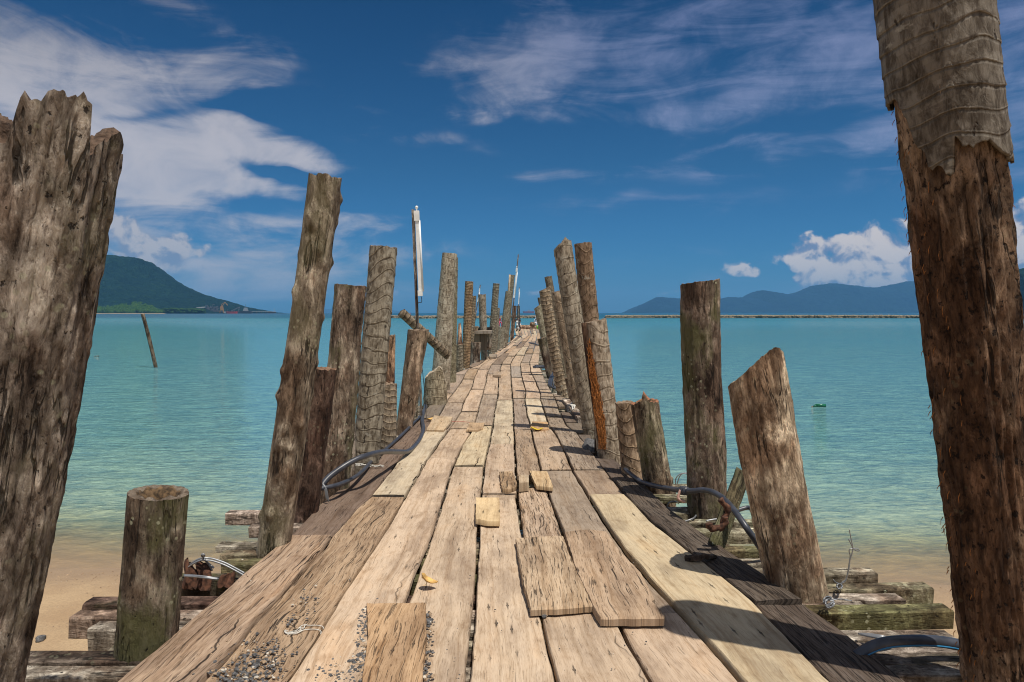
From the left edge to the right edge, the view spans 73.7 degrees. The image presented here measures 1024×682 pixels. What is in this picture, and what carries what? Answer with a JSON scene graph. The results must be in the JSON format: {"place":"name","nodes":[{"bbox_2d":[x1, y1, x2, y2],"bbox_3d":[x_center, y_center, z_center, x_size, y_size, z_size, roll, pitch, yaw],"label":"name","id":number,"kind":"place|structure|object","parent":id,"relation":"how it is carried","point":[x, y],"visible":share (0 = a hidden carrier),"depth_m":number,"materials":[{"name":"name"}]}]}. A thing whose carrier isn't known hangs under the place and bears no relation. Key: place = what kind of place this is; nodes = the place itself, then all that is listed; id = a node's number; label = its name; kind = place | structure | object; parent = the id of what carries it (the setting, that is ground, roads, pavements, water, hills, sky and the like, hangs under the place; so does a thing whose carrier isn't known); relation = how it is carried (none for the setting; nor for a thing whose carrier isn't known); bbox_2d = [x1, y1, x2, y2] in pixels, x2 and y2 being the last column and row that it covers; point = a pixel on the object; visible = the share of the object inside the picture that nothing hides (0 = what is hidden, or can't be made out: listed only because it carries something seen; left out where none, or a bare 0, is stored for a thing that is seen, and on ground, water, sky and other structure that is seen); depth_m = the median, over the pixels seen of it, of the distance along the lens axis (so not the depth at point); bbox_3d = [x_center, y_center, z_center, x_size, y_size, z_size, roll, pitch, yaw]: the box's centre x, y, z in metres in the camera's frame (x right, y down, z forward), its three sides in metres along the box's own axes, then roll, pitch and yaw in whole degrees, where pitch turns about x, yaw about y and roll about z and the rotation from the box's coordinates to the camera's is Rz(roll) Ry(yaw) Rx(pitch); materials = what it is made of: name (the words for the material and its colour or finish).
{"place":"outdoors","nodes":[
{"label":"outdoors","id":0,"kind":"place"},
{"bbox_2d":[97,313,168,313],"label":"beach","id":1,"kind":"structure","parent":0,"point":[132,313],"depth_m":1834.01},
{"bbox_2d":[98,255,277,313],"bbox_3d":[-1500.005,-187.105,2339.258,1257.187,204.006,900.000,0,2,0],"label":"mountain","id":2,"kind":"structure","parent":0,"point":[127,280],"depth_m":2143.95,"materials":[{"name":"green plant"}]},
{"bbox_2d":[97,301,205,312],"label":"shore forest","id":3,"kind":"object","parent":2,"relation":"on","point":[136,307],"visible":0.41,"depth_m":1897.62,"materials":[{"name":"green plant"}]},
{"bbox_2d":[324,307,409,312],"bbox_3d":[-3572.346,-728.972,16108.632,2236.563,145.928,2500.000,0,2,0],"label":"faint island","id":4,"kind":"structure","parent":0,"point":[330,311],"depth_m":15155.07,"materials":[{"name":"blue"}]},
{"bbox_2d":[180,546,652,681],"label":"gravel","id":5,"kind":"structure","parent":0,"point":[257,663],"depth_m":3.09,"materials":[{"name":"grey gravel"}]},
{"bbox_2d":[30,534,958,650],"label":"beach","id":6,"kind":"structure","parent":0,"point":[77,555],"depth_m":7.02,"materials":[{"name":"beige sand"}]},
{"bbox_2d":[35,635,45,642],"bbox_3d":[-3.687,2.328,5.335,0.065,0.058,0.084,-1,2,-14],"label":"stone","id":7,"kind":"object","parent":6,"relation":"on","point":[39,638],"visible":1,"depth_m":5.32,"materials":[{"name":"grey stone"}]},
{"bbox_2d":[0,89,123,681],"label":"wooden post","id":8,"kind":"object","parent":6,"relation":"in","point":[60,169],"visible":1,"depth_m":2.17,"materials":[{"name":"brown wood"}]},
{"bbox_2d":[113,485,188,665],"bbox_3d":[-1.859,1.973,3.398,0.532,2.505,0.288,0,2,0],"label":"wooden stump","id":9,"kind":"object","parent":6,"relation":"in","point":[149,604],"visible":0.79,"depth_m":3.25,"materials":[{"name":"brown wood"}]},
{"bbox_2d":[294,366,336,522],"bbox_3d":[-1.725,1.666,5.547,0.625,2.944,0.238,0,2,0],"label":"wooden post","id":10,"kind":"object","parent":6,"relation":"in","point":[309,492],"visible":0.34,"depth_m":5.42,"materials":[{"name":"brown wood"}]},
{"bbox_2d":[728,347,828,603],"bbox_3d":[1.769,1.623,4.054,1.008,3.194,0.344,0,2,0],"label":"wooden post","id":11,"kind":"object","parent":6,"relation":"in","point":[767,438],"visible":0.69,"depth_m":3.88,"materials":[{"name":"brown wood"}]},
{"bbox_2d":[873,0,1023,681],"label":"palm trunk post","id":12,"kind":"object","parent":6,"relation":"in","point":[943,77],"visible":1,"depth_m":2.69,"materials":[{"name":"brown plant"}]},
{"bbox_2d":[46,571,951,621],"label":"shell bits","id":13,"kind":"object","parent":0,"point":[119,576],"visible":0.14,"depth_m":6.76,"materials":[{"name":"white"}]},
{"bbox_2d":[55,313,947,552],"bbox_3d":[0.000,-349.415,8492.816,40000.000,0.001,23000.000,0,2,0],"label":"sea","id":14,"kind":"structure","parent":0,"point":[194,412],"depth_m":18.63,"materials":[{"name":"liquid"}]},
{"bbox_2d":[141,314,157,366],"bbox_3d":[-17.412,0.661,33.015,0.974,3.978,0.180,0,2,0],"label":"mooring pole","id":15,"kind":"object","parent":14,"relation":"in","point":[149,340],"visible":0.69,"depth_m":32.93,"materials":[{"name":"wood"}]},
{"bbox_2d":[196,304,225,312],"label":"loading pier","id":16,"kind":"structure","parent":14,"relation":"on","point":[212,308],"depth_m":2076.57,"materials":[{"name":"grey metal"}]},
{"bbox_2d":[219,302,227,312],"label":"pier crane","id":17,"kind":"object","parent":14,"relation":"on","point":[221,307],"visible":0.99,"depth_m":2036.66,"materials":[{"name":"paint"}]},
{"bbox_2d":[226,311,236,313],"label":"cargo ship","id":18,"kind":"object","parent":14,"relation":"on","point":[231,312],"visible":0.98,"depth_m":1985.56,"materials":[{"name":"red paint"}]},
{"bbox_2d":[237,304,251,313],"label":"cargo ship","id":19,"kind":"object","parent":14,"relation":"on","point":[245,311],"visible":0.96,"depth_m":2044.80,"materials":[{"name":"grey metal"}]},
{"bbox_2d":[252,311,275,312],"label":"sea jetty","id":20,"kind":"object","parent":14,"relation":"in","point":[265,311],"visible":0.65,"depth_m":2295.86,"materials":[{"name":"metal"}]},
{"bbox_2d":[256,173,342,557],"bbox_3d":[-1.609,1.017,4.731,0.892,4.311,0.276,0,2,0],"label":"wooden post","id":21,"kind":"object","parent":14,"relation":"in","point":[294,395],"visible":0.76,"depth_m":4.61,"materials":[{"name":"brown wood"}]},
{"bbox_2d":[319,283,366,505],"bbox_3d":[-1.631,1.290,6.300,0.599,3.626,0.312,0,2,0],"label":"wooden post","id":22,"kind":"object","parent":14,"relation":"in","point":[344,356],"visible":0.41,"depth_m":6.15,"materials":[{"name":"brown wood"}]},
{"bbox_2d":[350,416,355,476],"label":"wooden post","id":23,"kind":"object","parent":14,"relation":"in","point":[352,473],"visible":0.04,"depth_m":6.75,"materials":[{"name":"brown wood"}]},
{"bbox_2d":[355,245,396,473],"bbox_3d":[-1.544,1.023,7.328,0.650,4.074,0.302,0,2,0],"label":"palm trunk post","id":24,"kind":"object","parent":14,"relation":"in","point":[376,330],"visible":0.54,"depth_m":7.18,"materials":[{"name":"brown plant"}]},
{"bbox_2d":[380,382,396,448],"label":"palm trunk post","id":25,"kind":"object","parent":14,"relation":"in","point":[389,432],"visible":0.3,"depth_m":8.43,"materials":[{"name":"brown plant"}]},
{"bbox_2d":[386,334,395,383],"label":"wooden post","id":26,"kind":"object","parent":14,"relation":"in","point":[390,374],"visible":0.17,"depth_m":8.93,"materials":[{"name":"brown wood"}]},
{"bbox_2d":[397,329,428,435],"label":"wooden post","id":27,"kind":"object","parent":14,"relation":"in","point":[416,344],"visible":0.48,"depth_m":9.37,"materials":[{"name":"brown wood"}]},
{"bbox_2d":[414,386,419,419],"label":"palm trunk post","id":28,"kind":"object","parent":14,"relation":"in","point":[416,412],"visible":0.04,"depth_m":10.09,"materials":[{"name":"brown plant"}]},
{"bbox_2d":[423,366,446,407],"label":"palm trunk post","id":29,"kind":"object","parent":14,"relation":"in","point":[435,385],"visible":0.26,"depth_m":11.87,"materials":[{"name":"brown plant"}]},
{"bbox_2d":[432,252,456,389],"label":"palm trunk post","id":30,"kind":"object","parent":14,"relation":"in","point":[444,320],"visible":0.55,"depth_m":14.08,"materials":[{"name":"brown wood"}]},
{"bbox_2d":[450,257,457,382],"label":"palm trunk post","id":31,"kind":"object","parent":14,"relation":"in","point":[453,360],"visible":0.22,"depth_m":15.60,"materials":[{"name":"brown wood"}]},
{"bbox_2d":[456,344,462,372],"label":"palm trunk post","id":32,"kind":"object","parent":14,"relation":"in","point":[459,363],"visible":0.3,"depth_m":18.83,"materials":[{"name":"brown wood"}]},
{"bbox_2d":[457,323,462,343],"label":"wooden post","id":33,"kind":"object","parent":14,"relation":"in","point":[459,338],"visible":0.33,"depth_m":19.16,"materials":[{"name":"brown wood"}]},
{"bbox_2d":[391,315,535,318],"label":"breakwater","id":34,"kind":"object","parent":14,"relation":"in","point":[435,316],"visible":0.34,"depth_m":319.64,"materials":[{"name":"stone"}]},
{"bbox_2d":[463,281,472,369],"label":"palm trunk post","id":35,"kind":"object","parent":14,"relation":"in","point":[468,301],"visible":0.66,"depth_m":20.38,"materials":[{"name":"brown wood"}]},
{"bbox_2d":[471,296,475,341],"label":"palm trunk post","id":36,"kind":"object","parent":14,"relation":"in","point":[473,318],"visible":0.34,"depth_m":22.63,"materials":[{"name":"brown wood"}]},
{"bbox_2d":[470,342,480,364],"bbox_3d":[-1.255,1.234,22.149,0.516,2.422,0.384,0,2,0],"label":"wooden stump","id":37,"kind":"object","parent":14,"relation":"in","point":[475,352],"visible":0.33,"depth_m":21.95,"materials":[{"name":"brown wood"}]},
{"bbox_2d":[478,294,487,359],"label":"palm trunk post","id":38,"kind":"object","parent":14,"relation":"in","point":[482,314],"visible":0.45,"depth_m":23.72,"materials":[{"name":"brown wood"}]},
{"bbox_2d":[474,327,491,349],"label":"fishing platform","id":39,"kind":"structure","parent":38,"relation":"attached to","point":[484,337],"depth_m":23.28,"materials":[{"name":"brown wood"}]},
{"bbox_2d":[25,328,961,681],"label":"wooden jetty","id":40,"kind":"object","parent":14,"relation":"in","point":[497,474],"visible":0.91,"depth_m":3.91,"materials":[{"name":"brown wood"}]},
{"bbox_2d":[184,574,218,579],"bbox_3d":[-1.891,1.429,4.134,0.233,0.033,0.045,0,2,9],"label":"cable bundle","id":41,"kind":"object","parent":40,"relation":"on","point":[201,576],"visible":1,"depth_m":4.12,"materials":[{"name":"metal"}]},
{"bbox_2d":[182,557,235,590],"bbox_3d":[-1.882,1.441,4.234,0.340,0.194,0.112,0,2,0],"label":"rotten wood","id":42,"kind":"object","parent":40,"relation":"on","point":[202,584],"visible":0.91,"depth_m":4.20,"materials":[{"name":"brown wood"}]},
{"bbox_2d":[188,553,244,574],"bbox_3d":[-1.835,1.368,4.187,0.364,0.172,0.117,0,2,0],"label":"cable bundle","id":43,"kind":"object","parent":40,"relation":"on","point":[207,559],"visible":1,"depth_m":4.22,"materials":[{"name":"metal"}]},
{"bbox_2d":[284,624,323,634],"bbox_3d":[-1.041,1.447,3.428,0.194,0.005,0.108,0,2,0],"label":"string","id":44,"kind":"object","parent":40,"relation":"on","point":[294,632],"visible":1,"depth_m":3.41,"materials":[{"name":"white fabric"}]},
{"bbox_2d":[321,406,424,490],"bbox_3d":[-1.492,1.186,8.905,0.188,0.192,6.345,0,2,1],"label":"water pipe","id":45,"kind":"object","parent":40,"relation":"on","point":[355,476],"visible":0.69,"depth_m":6.61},
{"bbox_2d":[323,483,328,500],"bbox_3d":[-1.572,1.282,5.754,0.071,0.162,0.017,1,3,27],"label":"wire tie","id":46,"kind":"object","parent":45,"relation":"attached to","point":[326,495],"visible":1,"depth_m":5.75,"materials":[{"name":"grey metal"}]},
{"bbox_2d":[355,463,383,466],"bbox_3d":[-1.476,1.288,7.076,0.293,0.047,0.027,0,2,-3],"label":"rope tie","id":47,"kind":"object","parent":45,"relation":"attached to","point":[357,464],"visible":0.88,"depth_m":7.07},
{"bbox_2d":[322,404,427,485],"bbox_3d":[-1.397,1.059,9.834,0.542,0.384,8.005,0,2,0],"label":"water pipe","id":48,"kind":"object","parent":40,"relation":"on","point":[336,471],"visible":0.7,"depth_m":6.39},
{"bbox_2d":[411,206,426,418],"bbox_3d":[-1.400,-0.020,10.306,0.215,4.013,0.069,0,2,0],"label":"lamp pole","id":49,"kind":"object","parent":40,"relation":"attached to","point":[419,285],"visible":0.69,"depth_m":10.25,"materials":[{"name":"white metal"}]},
{"bbox_2d":[398,309,451,358],"bbox_3d":[-1.570,-0.116,12.408,1.035,0.938,0.173,-1,3,-31],"label":"palm log","id":50,"kind":"object","parent":40,"relation":"on","point":[440,348],"visible":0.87,"depth_m":12.38,"materials":[{"name":"brown wood"}]},
{"bbox_2d":[422,573,437,585],"bbox_3d":[-0.481,1.377,3.970,0.094,0.065,0.073,-1,3,-23],"label":"fallen leaf","id":51,"kind":"object","parent":40,"relation":"on","point":[428,579],"visible":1,"depth_m":3.98,"materials":[{"name":"yellow plant"}]},
{"bbox_2d":[509,254,518,343],"bbox_3d":[0.103,-2.103,34.235,0.484,4.482,0.249,0,2,0],"label":"lamp pole","id":52,"kind":"object","parent":40,"relation":"on","point":[514,295],"visible":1,"depth_m":34.24,"materials":[{"name":"white metal"}]},
{"bbox_2d":[518,287,519,316],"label":"lamp pole","id":53,"kind":"object","parent":40,"relation":"on","point":[518,301],"visible":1,"depth_m":50.91,"materials":[{"name":"white metal"}]},
{"bbox_2d":[520,325,538,329],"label":"palm log","id":54,"kind":"object","parent":40,"relation":"on","point":[526,327],"visible":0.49,"depth_m":67.72,"materials":[{"name":"brown wood"}]},
{"bbox_2d":[533,365,544,367],"bbox_3d":[0.922,0.752,19.875,0.642,0.082,0.614,0,2,0],"label":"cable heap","id":55,"kind":"object","parent":40,"relation":"on","point":[538,366],"visible":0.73,"depth_m":19.70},
{"bbox_2d":[548,372,555,388],"bbox_3d":[0.933,0.911,15.427,0.284,0.253,2.070,0,2,0],"label":"cable coil","id":56,"kind":"object","parent":40,"relation":"on","point":[550,381],"visible":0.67,"depth_m":15.10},
{"bbox_2d":[562,398,580,422],"bbox_3d":[0.982,1.119,11.112,0.162,0.164,2.364,0,2,-1],"label":"loose timber","id":57,"kind":"object","parent":40,"relation":"on","point":[572,409],"visible":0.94,"depth_m":10.94,"materials":[{"name":"wood"}]},
{"bbox_2d":[582,438,593,451],"bbox_3d":[0.939,1.278,8.082,0.257,0.238,0.389,1,3,30],"label":"stone","id":58,"kind":"object","parent":40,"relation":"on","point":[588,443],"visible":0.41,"depth_m":7.97,"materials":[{"name":"grey stone"}]},
{"bbox_2d":[675,473,686,483],"bbox_3d":[1.660,1.327,6.586,0.187,0.125,0.060,0,2,0],"label":"wire loop","id":59,"kind":"object","parent":40,"relation":"on","point":[680,474],"visible":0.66,"depth_m":6.56,"materials":[{"name":"grey metal"}]},
{"bbox_2d":[620,463,757,549],"bbox_3d":[1.320,1.274,5.777,0.337,0.445,2.701,-1,2,-13],"label":"water pipe","id":60,"kind":"object","parent":40,"relation":"on","point":[683,490],"visible":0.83,"depth_m":5.11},
{"bbox_2d":[666,501,716,521],"bbox_3d":[1.437,1.392,5.581,0.302,0.070,0.601,-1,3,-26],"label":"cable bundle","id":61,"kind":"object","parent":40,"relation":"on","point":[669,502],"visible":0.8,"depth_m":5.42,"materials":[{"name":"metal"}]},
{"bbox_2d":[684,553,716,561],"bbox_3d":[1.210,1.382,4.345,0.221,0.073,0.078,0,2,-11],"label":"bark piece","id":62,"kind":"object","parent":40,"relation":"on","point":[693,558],"visible":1,"depth_m":4.32,"materials":[{"name":"brown wood"}]},
{"bbox_2d":[708,467,745,547],"bbox_3d":[1.530,1.171,4.790,0.094,0.503,0.522,2,3,42],"label":"brace board","id":63,"kind":"object","parent":40,"relation":"attached to","point":[736,490],"visible":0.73,"depth_m":4.80,"materials":[{"name":"brown wood"}]},
{"bbox_2d":[705,497,730,531],"bbox_3d":[1.364,1.153,4.515,0.179,0.231,0.076,0,2,0],"label":"rusty strap","id":64,"kind":"object","parent":63,"relation":"hanging from","point":[721,526],"visible":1,"depth_m":4.50,"materials":[{"name":"brown metal"}]},
{"bbox_2d":[738,505,749,511],"bbox_3d":[2.119,1.553,6.073,0.198,0.126,0.348,-2,3,-43],"label":"water pipe","id":65,"kind":"object","parent":40,"relation":"on","point":[743,508],"visible":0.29,"depth_m":6.15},
{"bbox_2d":[823,596,851,610],"bbox_3d":[1.735,1.439,3.716,0.218,0.080,0.117,-2,3,-33],"label":"wire coil","id":66,"kind":"object","parent":40,"relation":"attached to","point":[830,605],"visible":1,"depth_m":3.71,"materials":[{"name":"grey metal"}]},
{"bbox_2d":[833,529,859,587],"bbox_3d":[1.973,1.285,4.028,0.155,0.354,0.006,0,2,0],"label":"wire tie","id":67,"kind":"object","parent":40,"relation":"on","point":[844,581],"visible":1,"depth_m":4.03,"materials":[{"name":"grey metal"}]},
{"bbox_2d":[858,633,883,638],"bbox_3d":[1.804,1.466,3.376,0.164,0.042,0.093,1,3,24],"label":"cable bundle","id":68,"kind":"object","parent":40,"relation":"on","point":[872,635],"visible":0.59,"depth_m":3.38,"materials":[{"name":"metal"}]},
{"bbox_2d":[853,635,958,654],"bbox_3d":[1.923,1.446,3.222,0.622,0.128,0.082,0,2,-3],"label":"striped hose","id":69,"kind":"object","parent":40,"relation":"on","point":[871,647],"visible":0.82,"depth_m":3.20,"materials":[{"name":"rubber"}]},
{"bbox_2d":[488,283,499,355],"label":"palm trunk post","id":70,"kind":"object","parent":14,"relation":"in","point":[494,307],"visible":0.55,"depth_m":26.44,"materials":[{"name":"brown wood"}]},
{"bbox_2d":[495,308,499,351],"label":"palm trunk post","id":71,"kind":"object","parent":14,"relation":"in","point":[497,331],"visible":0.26,"depth_m":28.73,"materials":[{"name":"brown wood"}]},
{"bbox_2d":[497,327,504,349],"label":"palm trunk post","id":72,"kind":"object","parent":14,"relation":"in","point":[501,333],"visible":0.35,"depth_m":30.25,"materials":[{"name":"brown wood"}]},
{"bbox_2d":[502,291,511,346],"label":"palm trunk post","id":73,"kind":"object","parent":14,"relation":"in","point":[506,309],"visible":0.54,"depth_m":32.62,"materials":[{"name":"brown plant"}]},
{"bbox_2d":[507,274,514,345],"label":"palm trunk post","id":74,"kind":"object","parent":14,"relation":"in","point":[512,282],"visible":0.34,"depth_m":36.64,"materials":[{"name":"brown wood"}]},
{"bbox_2d":[509,305,516,341],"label":"wooden post","id":75,"kind":"object","parent":14,"relation":"in","point":[513,323],"visible":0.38,"depth_m":41.49,"materials":[{"name":"brown wood"}]},
{"bbox_2d":[534,304,555,386],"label":"palm trunk post","id":76,"kind":"object","parent":14,"relation":"in","point":[539,318],"visible":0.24,"depth_m":17.82,"materials":[{"name":"brown wood"}]},
{"bbox_2d":[538,337,554,385],"bbox_3d":[1.044,1.269,17.506,0.786,2.750,0.242,0,2,0],"label":"wooden stump","id":77,"kind":"object","parent":14,"relation":"in","point":[543,345],"visible":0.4,"depth_m":17.39,"materials":[{"name":"brown wood"}]},
{"bbox_2d":[539,286,567,397],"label":"palm trunk post","id":78,"kind":"object","parent":14,"relation":"in","point":[552,336],"visible":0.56,"depth_m":13.37,"materials":[{"name":"brown plant"}]},
{"bbox_2d":[544,276,566,377],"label":"palm trunk post","id":79,"kind":"object","parent":14,"relation":"in","point":[548,280],"visible":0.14,"depth_m":15.27,"materials":[{"name":"brown plant"}]},
{"bbox_2d":[551,291,578,408],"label":"palm trunk post","id":80,"kind":"object","parent":14,"relation":"in","point":[557,302],"visible":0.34,"depth_m":11.13,"materials":[{"name":"brown plant"}]},
{"bbox_2d":[565,378,571,400],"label":"wooden post","id":81,"kind":"object","parent":14,"relation":"in","point":[568,389],"visible":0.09,"depth_m":12.16,"materials":[{"name":"brown wood"}]},
{"bbox_2d":[554,237,593,438],"bbox_3d":[1.024,0.811,9.081,0.951,4.367,0.260,0,2,0],"label":"palm trunk post","id":82,"kind":"object","parent":14,"relation":"in","point":[567,282],"visible":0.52,"depth_m":8.94,"materials":[{"name":"brown plant"}]},
{"bbox_2d":[574,242,598,322],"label":"palm trunk post","id":83,"kind":"object","parent":14,"relation":"in","point":[586,277],"visible":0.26,"depth_m":9.94,"materials":[{"name":"brown plant"}]},
{"bbox_2d":[594,429,596,455],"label":"wooden post","id":84,"kind":"object","parent":14,"relation":"in","point":[595,451],"visible":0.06,"depth_m":7.77,"materials":[{"name":"brown wood"}]},
{"bbox_2d":[581,318,620,463],"bbox_3d":[1.095,1.397,7.668,0.671,3.303,0.286,0,2,0],"label":"palm trunk post","id":85,"kind":"object","parent":14,"relation":"in","point":[598,360],"visible":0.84,"depth_m":7.51,"materials":[{"name":"brown plant"}]},
{"bbox_2d":[615,400,642,479],"bbox_3d":[1.270,1.838,6.880,0.480,2.482,0.219,0,2,0],"label":"wooden stump","id":86,"kind":"object","parent":14,"relation":"in","point":[629,456],"visible":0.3,"depth_m":6.76,"materials":[{"name":"brown wood"}]},
{"bbox_2d":[630,391,675,506],"bbox_3d":[1.458,1.793,6.401,0.703,2.633,0.278,0,2,0],"label":"wooden stump","id":87,"kind":"object","parent":14,"relation":"in","point":[651,444],"visible":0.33,"depth_m":6.26,"materials":[{"name":"brown wood"}]},
{"bbox_2d":[680,278,729,545],"bbox_3d":[1.650,1.308,5.658,0.548,3.638,0.334,0,2,0],"label":"wooden post","id":88,"kind":"object","parent":14,"relation":"in","point":[704,425],"visible":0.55,"depth_m":5.50,"materials":[{"name":"brown wood"}]},
{"bbox_2d":[604,315,918,317],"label":"breakwater","id":89,"kind":"object","parent":14,"relation":"in","point":[771,316],"visible":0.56,"depth_m":340.32,"materials":[{"name":"stone"}]},
{"bbox_2d":[811,404,825,406],"bbox_3d":[8.611,1.819,19.180,0.399,0.113,0.090,0,2,0],"label":"bottle","id":90,"kind":"object","parent":14,"relation":"on","point":[819,405],"visible":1,"depth_m":19.14,"materials":[{"name":"green glass"}]},
{"bbox_2d":[0,0,1023,312],"label":"sky","id":91,"kind":"structure","parent":0,"point":[749,145],"materials":[{"name":"blue"}]},
{"bbox_2d":[515,318,520,330],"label":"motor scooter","id":92,"kind":"object","parent":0,"point":[517,325],"visible":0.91,"depth_m":58.74,"materials":[{"name":"white plastic"}]},
{"bbox_2d":[622,281,918,312],"bbox_3d":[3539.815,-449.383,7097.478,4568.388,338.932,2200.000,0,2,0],"label":"island","id":93,"kind":"structure","parent":0,"point":[845,298],"depth_m":6307.73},
{"bbox_2d":[1019,268,1023,311],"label":"headland","id":94,"kind":"structure","parent":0,"point":[1021,271],"depth_m":1495.46,"materials":[{"name":"blue"}]}
]}

